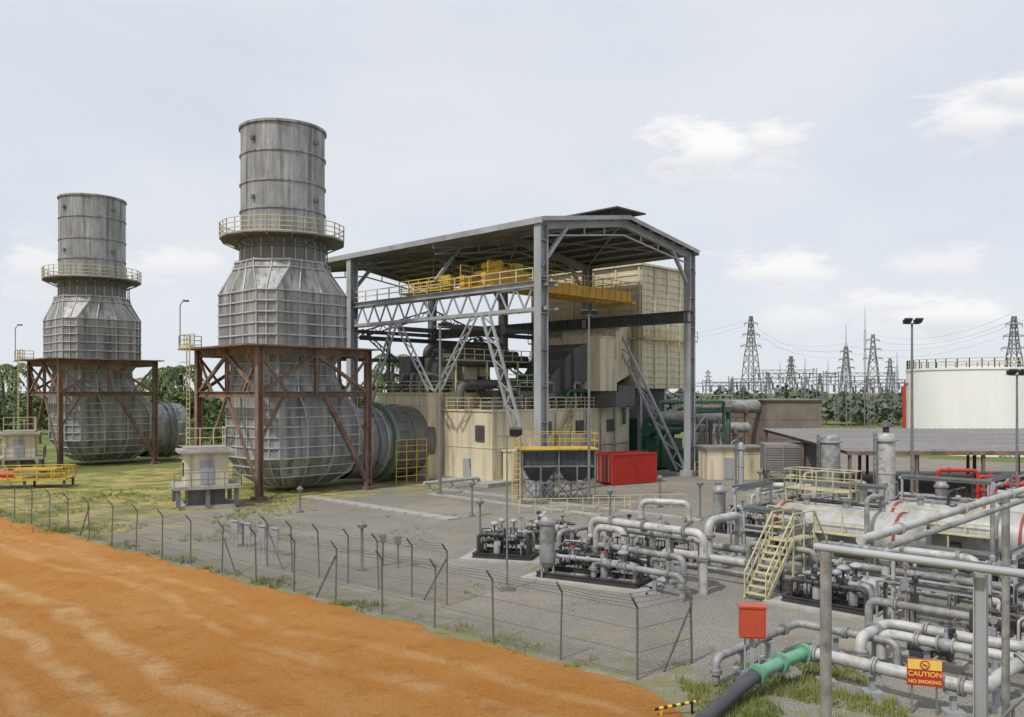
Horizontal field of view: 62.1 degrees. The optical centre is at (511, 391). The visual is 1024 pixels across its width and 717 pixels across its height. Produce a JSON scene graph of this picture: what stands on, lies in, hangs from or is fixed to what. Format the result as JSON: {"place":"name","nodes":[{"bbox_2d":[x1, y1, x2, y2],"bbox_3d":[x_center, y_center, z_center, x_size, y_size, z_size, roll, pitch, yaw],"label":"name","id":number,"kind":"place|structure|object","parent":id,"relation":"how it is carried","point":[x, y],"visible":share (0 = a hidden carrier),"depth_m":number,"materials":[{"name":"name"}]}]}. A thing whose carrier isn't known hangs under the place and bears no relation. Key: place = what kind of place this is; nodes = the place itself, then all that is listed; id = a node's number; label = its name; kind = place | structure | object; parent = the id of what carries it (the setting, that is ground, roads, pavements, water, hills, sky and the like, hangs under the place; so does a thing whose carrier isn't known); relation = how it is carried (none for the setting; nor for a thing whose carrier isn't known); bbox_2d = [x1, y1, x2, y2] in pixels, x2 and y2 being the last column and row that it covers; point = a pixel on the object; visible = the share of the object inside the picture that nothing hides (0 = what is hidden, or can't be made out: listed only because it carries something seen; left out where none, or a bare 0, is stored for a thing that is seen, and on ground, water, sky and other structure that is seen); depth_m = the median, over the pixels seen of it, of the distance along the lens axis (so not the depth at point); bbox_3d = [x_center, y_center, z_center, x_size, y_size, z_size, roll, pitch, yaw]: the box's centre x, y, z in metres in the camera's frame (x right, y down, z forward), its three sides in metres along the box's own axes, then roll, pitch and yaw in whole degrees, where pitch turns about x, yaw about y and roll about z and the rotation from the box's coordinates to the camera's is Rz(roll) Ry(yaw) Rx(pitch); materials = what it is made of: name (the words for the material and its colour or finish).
{"place":"outdoors","nodes":[
{"label":"outdoors","id":0,"kind":"place"},
{"bbox_2d":[11,193,188,469],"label":"exhaust tower","id":1,"kind":"structure","parent":0,"point":[99,406],"depth_m":97.72,"materials":[{"name":"metal"}]},
{"bbox_2d":[0,516,684,716],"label":"dirt road","id":2,"kind":"structure","parent":0,"point":[89,628],"depth_m":26.87,"materials":[{"name":"soil"}]},
{"bbox_2d":[0,447,1023,716],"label":"gravel yard ground","id":3,"kind":"structure","parent":0,"point":[716,619],"depth_m":42.11,"materials":[{"name":"gravel"}]},
{"bbox_2d":[0,464,75,488],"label":"pump platform","id":4,"kind":"structure","parent":3,"relation":"on","point":[6,475],"depth_m":75.28,"materials":[{"name":"yellow paint"}]},
{"bbox_2d":[170,426,241,510],"bbox_3d":[-22.935,5.559,63.500,4.660,5.882,4.460,0,0,-26],"label":"equipment kiosk","id":5,"kind":"object","parent":3,"relation":"on","point":[205,482],"visible":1,"depth_m":62.23,"materials":[{"name":"metal"}]},
{"bbox_2d":[200,460,212,483],"bbox_3d":[-22.350,5.875,62.283,0.900,1.750,0.040,0,0,-26],"label":"door","id":6,"kind":"structure","parent":5,"relation":"in","point":[205,465],"depth_m":62.24,"materials":[{"name":"grey paint"}]},
{"bbox_2d":[177,118,393,500],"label":"exhaust tower","id":7,"kind":"structure","parent":3,"relation":"on","point":[295,414],"depth_m":71.06,"materials":[{"name":"metal"}]},
{"bbox_2d":[0,481,637,677],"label":"chain link fence","id":8,"kind":"object","parent":3,"relation":"on","point":[336,576],"visible":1,"depth_m":32.98,"materials":[{"name":"metal"}]},
{"bbox_2d":[261,516,447,604],"bbox_3d":[-7.390,7.249,37.505,12.068,2.530,0.481,0,0,39],"label":"chain link fence","id":9,"kind":"object","parent":3,"relation":"on","point":[348,545],"visible":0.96,"depth_m":37.13,"materials":[{"name":"metal"}]},
{"bbox_2d":[362,402,436,484],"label":"turbine diffuser","id":10,"kind":"object","parent":3,"relation":"on","point":[414,438],"visible":0.66,"depth_m":80.18,"materials":[{"name":"metal"}]},
{"bbox_2d":[434,321,447,493],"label":"floodlight pole","id":11,"kind":"object","parent":3,"relation":"on","point":[444,323],"visible":0.95,"depth_m":69.91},
{"bbox_2d":[0,486,914,716],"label":"grass tufts","id":12,"kind":"object","parent":3,"relation":"on","point":[696,689],"visible":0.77,"depth_m":24.98,"materials":[{"name":"plant"}]},
{"bbox_2d":[458,515,540,565],"bbox_3d":[-0.300,7.368,43.500,4.200,2.264,2.800,0,0,16],"label":"valve skid","id":13,"kind":"object","parent":3,"relation":"on","point":[521,555],"visible":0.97,"depth_m":43.02,"materials":[{"name":"metal"}]},
{"bbox_2d":[373,343,630,487],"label":"turbine enclosure","id":14,"kind":"object","parent":3,"relation":"on","point":[474,419],"visible":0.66,"depth_m":83.79,"materials":[{"name":"beige paint"}]},
{"bbox_2d":[495,427,521,590],"bbox_3d":[-0.137,5.002,36.456,1.155,6.996,0.688,0,0,0],"label":"floodlight pole","id":15,"kind":"object","parent":3,"relation":"on","point":[515,431],"visible":0.92,"depth_m":36.46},
{"bbox_2d":[326,206,699,496],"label":"crane shelter","id":16,"kind":"object","parent":3,"relation":"on","point":[586,243],"visible":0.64,"depth_m":85.71,"materials":[{"name":"grey paint"}]},
{"bbox_2d":[399,260,636,343],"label":"overhead crane","id":17,"kind":"object","parent":16,"relation":"hanging from","point":[602,296],"visible":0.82,"depth_m":81.98,"materials":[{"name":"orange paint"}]},
{"bbox_2d":[428,493,602,515],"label":"concrete kerb","id":18,"kind":"structure","parent":3,"relation":"on","point":[537,507],"depth_m":63.32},
{"bbox_2d":[504,510,585,550],"bbox_3d":[2.000,7.615,47.500,4.400,1.770,3.000,0,0,21],"label":"valve skid","id":19,"kind":"object","parent":3,"relation":"on","point":[530,525],"visible":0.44,"depth_m":47.15,"materials":[{"name":"metal"}]},
{"bbox_2d":[512,431,598,503],"bbox_3d":[3.138,6.015,65.868,6.657,5.770,3.244,0,0,-6],"label":"fin fan cooler","id":20,"kind":"object","parent":3,"relation":"on","point":[541,463],"visible":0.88,"depth_m":64.81,"materials":[{"name":"yellow paint"}]},
{"bbox_2d":[442,488,702,520],"bbox_3d":[3.170,8.440,65.060,26.000,0.120,0.500,0,0,44],"label":"pipe","id":21,"kind":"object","parent":3,"relation":"on","point":[595,507],"depth_m":63.33,"materials":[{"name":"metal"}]},
{"bbox_2d":[518,497,630,512],"bbox_3d":[4.447,7.987,60.000,8.060,1.027,0.060,0,0,-8],"label":"guard railing","id":22,"kind":"object","parent":3,"relation":"on","point":[582,505],"visible":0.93,"depth_m":59.98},
{"bbox_2d":[580,309,597,505],"bbox_3d":[5.707,1.202,62.956,1.310,14.596,0.688,0,0,0],"label":"floodlight pole","id":23,"kind":"object","parent":3,"relation":"on","point":[584,312],"visible":0.88,"depth_m":62.92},
{"bbox_2d":[520,514,674,594],"bbox_3d":[4.000,7.015,38.800,6.000,2.970,4.200,0,0,30],"label":"valve skid","id":24,"kind":"object","parent":3,"relation":"on","point":[572,569],"visible":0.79,"depth_m":38.10,"materials":[{"name":"metal"}]},
{"bbox_2d":[591,524,627,573],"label":"gas pipeline","id":25,"kind":"object","parent":24,"relation":"on","point":[598,529],"visible":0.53,"depth_m":38.60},
{"bbox_2d":[520,263,697,467],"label":"air filter house","id":26,"kind":"structure","parent":3,"relation":"on","point":[657,351],"depth_m":93.99,"materials":[{"name":"grey paint"}]},
{"bbox_2d":[596,450,656,484],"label":"shipping container","id":27,"kind":"object","parent":3,"relation":"on","point":[623,467],"visible":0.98,"depth_m":78.33,"materials":[{"name":"metal"}]},
{"bbox_2d":[589,550,686,601],"bbox_3d":[5.247,7.642,36.099,4.992,1.716,0.706,0,0,42],"label":"gas pipeline","id":28,"kind":"object","parent":3,"relation":"on","point":[653,573],"visible":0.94,"depth_m":35.66,"materials":[{"name":"grey paint"}]},
{"bbox_2d":[593,534,688,596],"bbox_3d":[5.452,7.397,36.883,5.024,2.205,0.706,0,0,42],"label":"gas pipeline","id":29,"kind":"object","parent":3,"relation":"on","point":[655,555],"visible":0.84,"depth_m":36.27,"materials":[{"name":"grey paint"}]},
{"bbox_2d":[586,515,709,594],"bbox_3d":[5.877,7.089,37.751,6.551,2.822,0.707,0,0,43],"label":"gas pipeline","id":30,"kind":"object","parent":3,"relation":"on","point":[686,531],"visible":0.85,"depth_m":36.77,"materials":[{"name":"grey paint"}]},
{"bbox_2d":[606,527,698,588],"bbox_3d":[6.355,7.337,38.383,5.456,2.327,0.706,0,0,42],"label":"gas pipeline","id":31,"kind":"object","parent":3,"relation":"on","point":[673,538],"visible":0.31,"depth_m":37.64,"materials":[{"name":"grey paint"}]},
{"bbox_2d":[629,582,692,679],"bbox_3d":[4.574,7.249,25.971,2.518,2.530,0.376,0,0,-38],"label":"chain link fence","id":32,"kind":"object","parent":3,"relation":"on","point":[690,609],"visible":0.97,"depth_m":25.90,"materials":[{"name":"metal"}]},
{"bbox_2d":[613,514,713,568],"bbox_3d":[7.800,7.370,43.500,5.200,2.260,3.400,0,0,33],"label":"valve skid","id":33,"kind":"object","parent":3,"relation":"on","point":[645,541],"visible":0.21,"depth_m":43.04,"materials":[{"name":"metal"}]},
{"bbox_2d":[636,498,693,527],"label":"gas pipeline","id":34,"kind":"object","parent":3,"relation":"on","point":[657,501],"visible":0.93,"depth_m":49.34,"materials":[{"name":"metal"}]},
{"bbox_2d":[642,395,736,475],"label":"lube oil module","id":35,"kind":"object","parent":3,"relation":"on","point":[726,426],"visible":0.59,"depth_m":89.64,"materials":[{"name":"green paint"}]},
{"bbox_2d":[660,411,721,444],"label":"silencer drum","id":36,"kind":"object","parent":3,"relation":"on","point":[677,416],"visible":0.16,"depth_m":96.41,"materials":[{"name":"grey metal"}]},
{"bbox_2d":[682,422,750,443],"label":"silencer drum","id":37,"kind":"object","parent":3,"relation":"on","point":[740,427],"visible":0.37,"depth_m":100.28,"materials":[{"name":"grey metal"}]},
{"bbox_2d":[694,668,760,716],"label":"black hose","id":38,"kind":"object","parent":3,"relation":"on","point":[724,701],"visible":0.99,"depth_m":22.55,"materials":[{"name":"rubber"}]},
{"bbox_2d":[695,400,760,444],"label":"silencer drum","id":39,"kind":"object","parent":3,"relation":"on","point":[745,407],"visible":0.33,"depth_m":111.09,"materials":[{"name":"grey metal"}]},
{"bbox_2d":[695,444,762,479],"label":"equipment room","id":40,"kind":"object","parent":3,"relation":"on","point":[716,462],"visible":0.84,"depth_m":82.50,"materials":[{"name":"beige paint"}]},
{"bbox_2d":[703,485,777,541],"bbox_3d":[14.000,7.015,50.500,4.800,2.970,3.200,0,0,44],"label":"valve skid","id":41,"kind":"object","parent":3,"relation":"on","point":[719,502],"visible":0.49,"depth_m":50.34,"materials":[{"name":"metal"}]},
{"bbox_2d":[735,433,745,490],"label":"vent stack","id":42,"kind":"object","parent":3,"relation":"on","point":[740,448],"visible":0.88,"depth_m":72.81,"materials":[{"name":"grey paint"}]},
{"bbox_2d":[730,480,773,544],"bbox_3d":[13.535,6.800,47.536,0.400,3.400,4.830,0,0,44],"label":"pipe support frame","id":43,"kind":"object","parent":3,"relation":"on","point":[741,487],"visible":0.58,"depth_m":46.93,"materials":[{"name":"grey paint"}]},
{"bbox_2d":[737,603,767,686],"bbox_3d":[6.956,7.332,24.640,0.800,2.335,0.520,0,0,8],"label":"junction box","id":44,"kind":"object","parent":3,"relation":"on","point":[752,621],"visible":0.74,"depth_m":24.42,"materials":[{"name":"red metal"}]},
{"bbox_2d":[740,504,807,565],"bbox_3d":[12.836,7.100,41.865,3.830,2.800,0.400,0,0,44],"label":"pipe support frame","id":45,"kind":"object","parent":3,"relation":"on","point":[754,508],"visible":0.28,"depth_m":42.26,"materials":[{"name":"grey paint"}]},
{"bbox_2d":[754,474,816,514],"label":"gas pipeline","id":46,"kind":"object","parent":3,"relation":"on","point":[777,485],"visible":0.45,"depth_m":55.44,"materials":[{"name":"grey paint"}]},
{"bbox_2d":[748,399,824,444],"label":"switchgear building","id":47,"kind":"structure","parent":3,"relation":"on","point":[790,413],"depth_m":108.50,"materials":[{"name":"brown paint"}]},
{"bbox_2d":[743,508,833,599],"bbox_3d":[11.893,6.817,36.272,5.340,3.484,1.075,0,0,-40],"label":"stile stair","id":48,"kind":"object","parent":3,"relation":"on","point":[792,540],"visible":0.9,"depth_m":35.47,"materials":[{"name":"metal"}]},
{"bbox_2d":[760,442,818,481],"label":"air cooler","id":49,"kind":"object","parent":3,"relation":"on","point":[776,456],"visible":0.55,"depth_m":77.61,"materials":[{"name":"grey metal"}]},
{"bbox_2d":[777,524,816,592],"bbox_3d":[12.435,7.200,37.036,0.400,2.600,3.430,0,0,44],"label":"pipe support frame","id":50,"kind":"object","parent":3,"relation":"on","point":[780,583],"visible":0.38,"depth_m":36.54,"materials":[{"name":"grey paint"}]},
{"bbox_2d":[709,620,900,684],"bbox_3d":[8.502,8.009,26.581,6.407,0.981,2.879,0,0,-15],"label":"gas pipeline","id":51,"kind":"object","parent":3,"relation":"on","point":[715,669],"visible":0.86,"depth_m":26.42,"materials":[{"name":"grey paint"}]},
{"bbox_2d":[784,466,861,504],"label":"access platform","id":52,"kind":"structure","parent":3,"relation":"on","point":[849,491],"depth_m":50.38,"materials":[{"name":"metal"}]},
{"bbox_2d":[817,434,841,502],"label":"vertical vessel","id":53,"kind":"object","parent":3,"relation":"on","point":[829,451],"visible":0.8,"depth_m":65.39,"materials":[{"name":"grey paint"}]},
{"bbox_2d":[762,559,904,621],"bbox_3d":[12.700,7.608,33.600,4.600,1.784,2.800,0,0,44],"label":"valve skid","id":54,"kind":"object","parent":3,"relation":"on","point":[804,595],"visible":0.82,"depth_m":33.24,"materials":[{"name":"metal"}]},
{"bbox_2d":[650,558,1023,635],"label":"gas pipeline","id":55,"kind":"object","parent":3,"relation":"on","point":[785,580],"visible":0.45,"depth_m":36.30,"materials":[{"name":"grey paint"}]},
{"bbox_2d":[744,533,819,581],"bbox_3d":[11.448,7.157,36.184,3.400,2.285,0.416,0,0,44],"label":"gas pipeline","id":56,"kind":"object","parent":55,"relation":"on","point":[812,553],"visible":0.56,"depth_m":36.20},
{"bbox_2d":[660,548,1023,610],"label":"gas pipeline","id":57,"kind":"object","parent":3,"relation":"on","point":[722,559],"visible":0.36,"depth_m":37.11,"materials":[{"name":"grey paint"}]},
{"bbox_2d":[798,479,890,509],"bbox_3d":[19.536,6.900,49.965,5.830,3.200,0.400,0,0,44],"label":"pipe support frame","id":58,"kind":"object","parent":3,"relation":"on","point":[864,486],"visible":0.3,"depth_m":49.73,"materials":[{"name":"grey paint"}]},
{"bbox_2d":[767,493,931,576],"bbox_3d":[15.868,6.623,40.886,7.690,3.755,3.175,0,0,44],"label":"gas separator","id":59,"kind":"object","parent":3,"relation":"on","point":[845,523],"visible":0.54,"depth_m":39.90,"materials":[{"name":"silver metal"}]},
{"bbox_2d":[689,550,1023,600],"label":"gas pipeline","id":60,"kind":"object","parent":3,"relation":"on","point":[736,556],"visible":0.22,"depth_m":37.40,"materials":[{"name":"grey paint"}]},
{"bbox_2d":[710,542,1023,599],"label":"gas pipeline","id":61,"kind":"object","parent":3,"relation":"on","point":[929,576],"visible":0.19,"depth_m":35.83,"materials":[{"name":"grey paint"}]},
{"bbox_2d":[879,544,979,574],"bbox_3d":[16.779,6.922,34.199,3.930,1.357,0.527,0,0,44],"label":"gas pipeline","id":62,"kind":"object","parent":61,"relation":"on","point":[885,564],"visible":0.5,"depth_m":34.23,"materials":[{"name":"metal"}]},
{"bbox_2d":[713,550,1023,595],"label":"gas pipeline","id":63,"kind":"object","parent":3,"relation":"on","point":[726,552],"visible":0.09,"depth_m":40.94,"materials":[{"name":"grey paint"}]},
{"bbox_2d":[704,512,744,556],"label":"gas pipeline","id":64,"kind":"object","parent":63,"relation":"attached to","point":[736,517],"visible":0.88,"depth_m":40.36,"materials":[{"name":"metal"}]},
{"bbox_2d":[817,541,944,586],"bbox_3d":[16.178,7.457,37.666,5.542,2.085,0.705,0,0,40],"label":"gas pipeline","id":65,"kind":"object","parent":3,"relation":"on","point":[864,546],"visible":0.2,"depth_m":38.27,"materials":[{"name":"grey paint"}]},
{"bbox_2d":[873,421,897,502],"bbox_3d":[25.918,5.250,59.000,1.585,6.500,1.500,0,0,0],"label":"heater stack","id":66,"kind":"object","parent":3,"relation":"on","point":[885,440],"visible":0.8,"depth_m":58.54,"materials":[{"name":"grey paint"}]},
{"bbox_2d":[763,428,1023,500],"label":"open shed","id":67,"kind":"structure","parent":3,"relation":"on","point":[967,442],"depth_m":75.68,"materials":[{"name":"grey metal"}]},
{"bbox_2d":[903,318,923,501],"bbox_3d":[28.706,1.602,60.956,1.310,13.796,0.688,0,0,0],"label":"floodlight pole","id":68,"kind":"object","parent":3,"relation":"on","point":[915,321],"visible":0.79,"depth_m":60.91,"materials":[{"name":"metal"}]},
{"bbox_2d":[810,644,1023,716],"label":"pipeline","id":69,"kind":"object","parent":3,"relation":"on","point":[874,667],"visible":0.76,"depth_m":23.21,"materials":[{"name":"grey paint"}]},
{"bbox_2d":[748,643,811,684],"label":"pipeline","id":70,"kind":"object","parent":69,"relation":"attached to","point":[780,662],"visible":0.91,"depth_m":24.24,"materials":[{"name":"metal"}]},
{"bbox_2d":[814,486,1023,716],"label":"pipe rack","id":71,"kind":"object","parent":3,"relation":"on","point":[1005,571],"visible":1,"depth_m":11.93,"materials":[{"name":"metal"}]},
{"bbox_2d":[907,658,942,715],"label":"caution sign","id":72,"kind":"object","parent":3,"relation":"on","point":[924,672],"visible":1,"depth_m":22.32,"materials":[{"name":"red metal"}]},
{"bbox_2d":[901,627,968,674],"bbox_3d":[13.086,7.865,26.423,1.800,1.270,0.800,0,0,44],"label":"pump set","id":73,"kind":"object","parent":3,"relation":"on","point":[951,664],"visible":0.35,"depth_m":26.10,"materials":[{"name":"metal"}]},
{"bbox_2d":[851,619,1023,675],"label":"gas pipeline","id":74,"kind":"object","parent":3,"relation":"on","point":[865,635],"visible":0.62,"depth_m":26.31,"materials":[{"name":"grey paint"}]},
{"bbox_2d":[883,551,1000,618],"bbox_3d":[15.236,7.200,30.165,4.030,2.600,0.400,0,0,44],"label":"pipe support frame","id":75,"kind":"object","parent":3,"relation":"on","point":[924,586],"visible":0.59,"depth_m":30.32,"materials":[{"name":"grey paint"}]},
{"bbox_2d":[865,597,1023,654],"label":"gas pipeline","id":76,"kind":"object","parent":3,"relation":"on","point":[896,604],"visible":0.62,"depth_m":28.45,"materials":[{"name":"grey paint"}]},
{"bbox_2d":[896,474,995,503],"bbox_3d":[26.036,6.800,50.965,5.830,3.400,0.400,0,0,44],"label":"pipe support frame","id":77,"kind":"object","parent":3,"relation":"on","point":[902,477],"visible":0.52,"depth_m":51.22,"materials":[{"name":"grey paint"}]},
{"bbox_2d":[896,543,1000,594],"bbox_3d":[17.536,7.400,34.465,4.230,2.200,0.400,0,0,44],"label":"pipe support frame","id":78,"kind":"object","parent":3,"relation":"on","point":[984,555],"visible":0.38,"depth_m":34.33,"materials":[{"name":"grey paint"}]},
{"bbox_2d":[876,622,1023,696],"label":"gas pipeline","id":79,"kind":"object","parent":3,"relation":"on","point":[926,644],"visible":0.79,"depth_m":25.38,"materials":[{"name":"grey paint"}]},
{"bbox_2d":[934,481,970,506],"bbox_3d":[28.500,7.015,53.000,4.800,2.970,3.200,0,0,44],"label":"valve skid","id":80,"kind":"object","parent":3,"relation":"on","point":[941,488],"visible":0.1,"depth_m":52.89,"materials":[{"name":"metal"}]},
{"bbox_2d":[886,494,1023,570],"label":"gas separator","id":81,"kind":"object","parent":3,"relation":"on","point":[982,534],"visible":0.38,"depth_m":39.62,"materials":[{"name":"silver metal"}]},
{"bbox_2d":[968,608,1020,656],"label":"gas pipeline","id":82,"kind":"object","parent":3,"relation":"on","point":[993,611],"visible":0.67,"depth_m":26.71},
{"bbox_2d":[1006,369,1023,498],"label":"floodlight pole","id":83,"kind":"object","parent":3,"relation":"on","point":[1011,372],"visible":0.77,"depth_m":54.94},
{"bbox_2d":[1010,544,1023,633],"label":"pipe support frame","id":84,"kind":"object","parent":3,"relation":"on","point":[1017,553],"visible":0.61,"depth_m":29.82,"materials":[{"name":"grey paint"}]},
{"bbox_2d":[0,393,1023,475],"bbox_3d":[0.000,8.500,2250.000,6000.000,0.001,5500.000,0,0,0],"label":"ground","id":85,"kind":"structure","parent":0,"point":[136,463],"depth_m":107.04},
{"bbox_2d":[0,362,42,429],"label":"palm tree","id":86,"kind":"object","parent":85,"relation":"on","point":[12,369],"visible":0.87,"depth_m":149.29,"materials":[{"name":"green plant"}]},
{"bbox_2d":[0,416,45,472],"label":"equipment kiosk","id":87,"kind":"object","parent":85,"relation":"on","point":[19,447],"visible":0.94,"depth_m":88.79,"materials":[{"name":"metal"}]},
{"bbox_2d":[20,396,47,443],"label":"broadleaf tree","id":88,"kind":"object","parent":85,"relation":"on","point":[36,406],"visible":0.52,"depth_m":139.22,"materials":[{"name":"green plant"}]},
{"bbox_2d":[0,390,224,424],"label":"tree belt","id":89,"kind":"object","parent":85,"relation":"on","point":[9,408],"visible":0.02,"depth_m":203.52,"materials":[{"name":"green plant"}]},
{"bbox_2d":[0,400,225,444],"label":"scrub belt","id":90,"kind":"object","parent":85,"relation":"on","point":[205,424],"visible":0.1,"depth_m":155.02,"materials":[{"name":"green plant"}]},
{"bbox_2d":[150,388,193,410],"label":"broadleaf tree","id":91,"kind":"object","parent":85,"relation":"on","point":[176,396],"visible":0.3,"depth_m":124.70,"materials":[{"name":"green plant"}]},
{"bbox_2d":[158,364,204,394],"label":"palm tree","id":92,"kind":"object","parent":85,"relation":"on","point":[180,370],"visible":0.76,"depth_m":138.81,"materials":[{"name":"green plant"}]},
{"bbox_2d":[0,379,901,409],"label":"distant forest","id":93,"kind":"object","parent":85,"relation":"on","point":[791,393],"visible":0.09,"depth_m":334.22,"materials":[{"name":"green plant"}]},
{"bbox_2d":[741,316,761,392],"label":"lattice pylon","id":94,"kind":"object","parent":85,"relation":"on","point":[750,332],"visible":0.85,"depth_m":419.38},
{"bbox_2d":[728,376,805,399],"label":"substation gantry","id":95,"kind":"object","parent":85,"relation":"on","point":[797,382],"visible":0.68,"depth_m":189.95,"materials":[{"name":"metal"}]},
{"bbox_2d":[666,391,901,424],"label":"hazy tree belt","id":96,"kind":"object","parent":85,"relation":"on","point":[887,411],"visible":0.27,"depth_m":219.67,"materials":[{"name":"plant"}]},
{"bbox_2d":[763,371,838,426],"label":"substation gantry","id":97,"kind":"object","parent":85,"relation":"on","point":[807,377],"visible":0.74,"depth_m":205.28,"materials":[{"name":"metal"}]},
{"bbox_2d":[804,378,874,428],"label":"substation gantry","id":98,"kind":"object","parent":85,"relation":"on","point":[866,384],"visible":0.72,"depth_m":184.73,"materials":[{"name":"metal"}]},
{"bbox_2d":[863,334,882,395],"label":"lattice pylon","id":99,"kind":"object","parent":85,"relation":"on","point":[875,355],"visible":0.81,"depth_m":399.38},
{"bbox_2d":[846,380,905,428],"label":"substation gantry","id":100,"kind":"object","parent":85,"relation":"on","point":[850,382],"visible":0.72,"depth_m":180.18,"materials":[{"name":"metal"}]},
{"bbox_2d":[902,357,1023,456],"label":"storage tank","id":101,"kind":"object","parent":85,"relation":"on","point":[969,397],"visible":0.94,"depth_m":112.91,"materials":[{"name":"metal"}]},
{"bbox_2d":[1001,316,1023,366],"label":"lattice pylon","id":102,"kind":"object","parent":85,"relation":"on","point":[1014,321],"visible":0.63,"depth_m":299.71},
{"bbox_2d":[0,0,1023,392],"label":"sky","id":103,"kind":"structure","parent":0,"point":[837,171],"materials":[{"name":"white"}]},
{"bbox_2d":[696,413,750,444],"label":"substation building","id":104,"kind":"structure","parent":0,"point":[737,417],"depth_m":119.00,"materials":[{"name":"brown paint"}]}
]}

